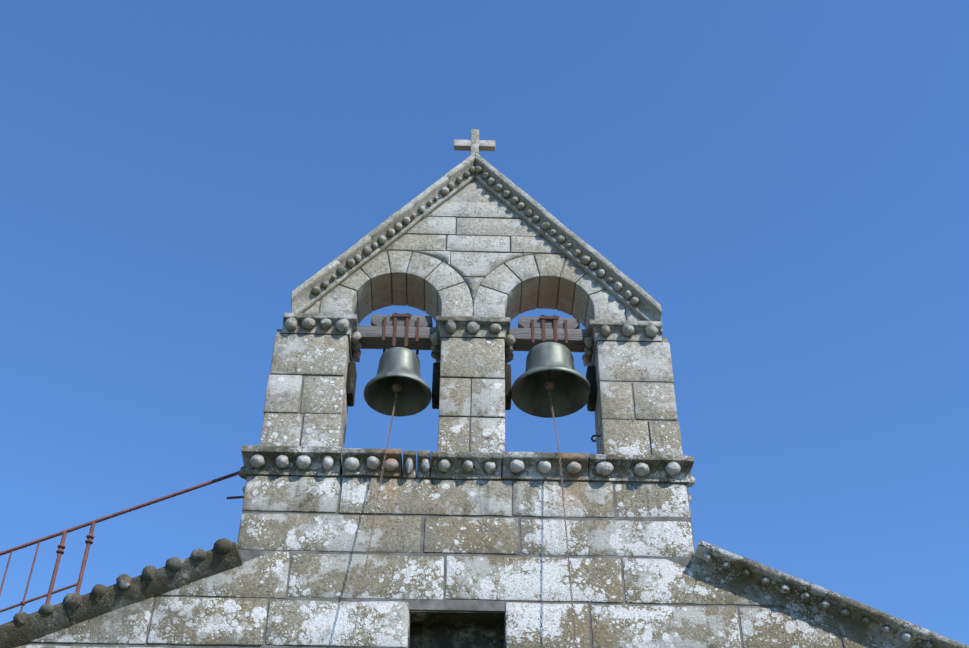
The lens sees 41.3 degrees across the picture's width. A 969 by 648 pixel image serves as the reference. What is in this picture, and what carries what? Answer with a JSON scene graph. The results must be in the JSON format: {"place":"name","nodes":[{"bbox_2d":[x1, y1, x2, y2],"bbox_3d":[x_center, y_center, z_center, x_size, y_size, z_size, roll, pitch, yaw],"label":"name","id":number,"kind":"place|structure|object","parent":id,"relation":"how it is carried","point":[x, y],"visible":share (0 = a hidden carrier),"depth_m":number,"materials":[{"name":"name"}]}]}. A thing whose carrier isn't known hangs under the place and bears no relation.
{"place":"outdoors","nodes":[
{"label":"outdoors","id":0,"kind":"place"},
{"bbox_2d":[15,476,883,647],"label":"stone wall","id":1,"kind":"structure","parent":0,"point":[255,583],"depth_m":8.13,"materials":[{"name":"grey stone"}]},
{"bbox_2d":[0,538,242,647],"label":"roof edge","id":2,"kind":"object","parent":1,"relation":"on","point":[151,581],"visible":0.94,"depth_m":7.92,"materials":[{"name":"grey stone"}]},
{"bbox_2d":[407,610,505,647],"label":"window opening","id":3,"kind":"object","parent":1,"relation":"in","point":[451,629],"visible":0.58,"depth_m":8.08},
{"bbox_2d":[689,541,968,647],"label":"facade gable coping","id":4,"kind":"object","parent":1,"relation":"on","point":[838,612],"visible":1,"depth_m":8.03,"materials":[{"name":"grey stone"}]},
{"bbox_2d":[304,179,642,320],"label":"gable wall","id":5,"kind":"structure","parent":0,"point":[474,207],"depth_m":10.10,"materials":[{"name":"grey stone"}]},
{"bbox_2d":[0,0,968,645],"label":"sky","id":6,"kind":"structure","parent":0,"point":[787,180],"materials":[{"name":"blue"}]},
{"label":"ground","id":7,"kind":"structure","parent":0,"visible":0},
{"bbox_3d":[-0.333,9.519,11.875,8.600,4.580,16.000,1,-41,-1],"label":"church","id":8,"kind":"object","parent":7,"relation":"on","visible":0},
{"bbox_2d":[24,474,842,647],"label":"mortar joints","id":9,"kind":"object","parent":8,"relation":"on","point":[444,604],"visible":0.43,"depth_m":8.09,"materials":[{"name":"grey concrete"}]},
{"bbox_2d":[0,471,243,612],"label":"railing","id":10,"kind":"object","parent":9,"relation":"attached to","point":[62,547],"visible":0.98,"depth_m":8.81,"materials":[{"name":"metal"}]},
{"bbox_2d":[239,251,695,502],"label":"bell gable","id":11,"kind":"structure","parent":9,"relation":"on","point":[323,346],"depth_m":9.18,"materials":[{"name":"grey stone"}]},
{"bbox_2d":[357,313,435,354],"bbox_3d":[-0.663,0.090,9.669,0.730,0.324,0.168,1,-41,-1],"label":"yoke","id":12,"kind":"object","parent":11,"relation":"attached to","point":[371,337],"depth_m":9.62,"materials":[{"name":"wood"}]},
{"bbox_2d":[364,347,431,416],"bbox_3d":[-0.629,0.350,9.451,0.493,0.470,0.493,1,-41,-1],"label":"bell","id":13,"kind":"object","parent":12,"relation":"hanging from","point":[414,395],"visible":0.96,"depth_m":9.41,"materials":[{"name":"grey metal"}]},
{"bbox_2d":[391,376,401,396],"bbox_3d":[-0.639,0.407,9.376,0.076,0.315,0.076,1,-41,-1],"label":"bell clapper","id":14,"kind":"object","parent":13,"relation":"hanging from","point":[396,386],"visible":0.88,"depth_m":9.30,"materials":[{"name":"metal"}]},
{"bbox_2d":[351,397,396,647],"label":"bell rope","id":15,"kind":"object","parent":14,"relation":"hanging from","point":[373,521],"visible":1,"depth_m":8.12,"materials":[{"name":"fabric"}]},
{"bbox_2d":[346,362,596,411],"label":"bell bearing brackets","id":16,"kind":"object","parent":11,"relation":"attached to","point":[352,377],"visible":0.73,"depth_m":9.39,"materials":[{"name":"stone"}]},
{"bbox_2d":[276,218,676,473],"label":"mortar joints","id":17,"kind":"object","parent":11,"relation":"attached to","point":[664,339],"visible":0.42,"depth_m":9.21,"materials":[{"name":"grey concrete"}]},
{"bbox_2d":[291,129,662,335],"bbox_3d":[-0.062,-0.747,10.416,2.755,2.460,0.597,1,-41,-1],"label":"gable coping","id":18,"kind":"object","parent":11,"relation":"on","point":[617,283],"visible":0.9,"depth_m":10.02,"materials":[{"name":"stone"}]},
{"bbox_2d":[509,315,587,351],"bbox_3d":[0.482,0.087,9.715,0.730,0.271,0.168,1,-41,-1],"label":"yoke","id":19,"kind":"object","parent":11,"relation":"on","point":[522,334],"depth_m":9.65,"materials":[{"name":"wood"}]},
{"bbox_2d":[511,342,590,417],"bbox_3d":[0.486,0.324,9.516,0.587,0.500,0.587,1,-41,-1],"label":"bell","id":20,"kind":"object","parent":19,"relation":"hanging from","point":[570,391],"visible":0.98,"depth_m":9.50,"materials":[{"name":"grey metal"}]},
{"bbox_2d":[544,370,554,394],"bbox_3d":[0.476,0.371,9.448,0.076,0.371,0.076,1,-41,-1],"label":"bell clapper","id":21,"kind":"object","parent":20,"relation":"hanging from","point":[549,384],"visible":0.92,"depth_m":9.36,"materials":[{"name":"metal"}]},
{"bbox_2d":[549,395,576,647],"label":"bell rope","id":22,"kind":"object","parent":21,"relation":"hanging from","point":[551,404],"visible":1,"depth_m":8.18,"materials":[{"name":"fabric fiber"}]},
{"bbox_2d":[591,435,600,441],"bbox_3d":[0.780,0.804,9.015,0.070,0.061,0.014,1,-41,-1],"label":"iron hook","id":23,"kind":"object","parent":11,"relation":"attached to","point":[594,436],"depth_m":9.02,"materials":[{"name":"black metal"}]}
]}

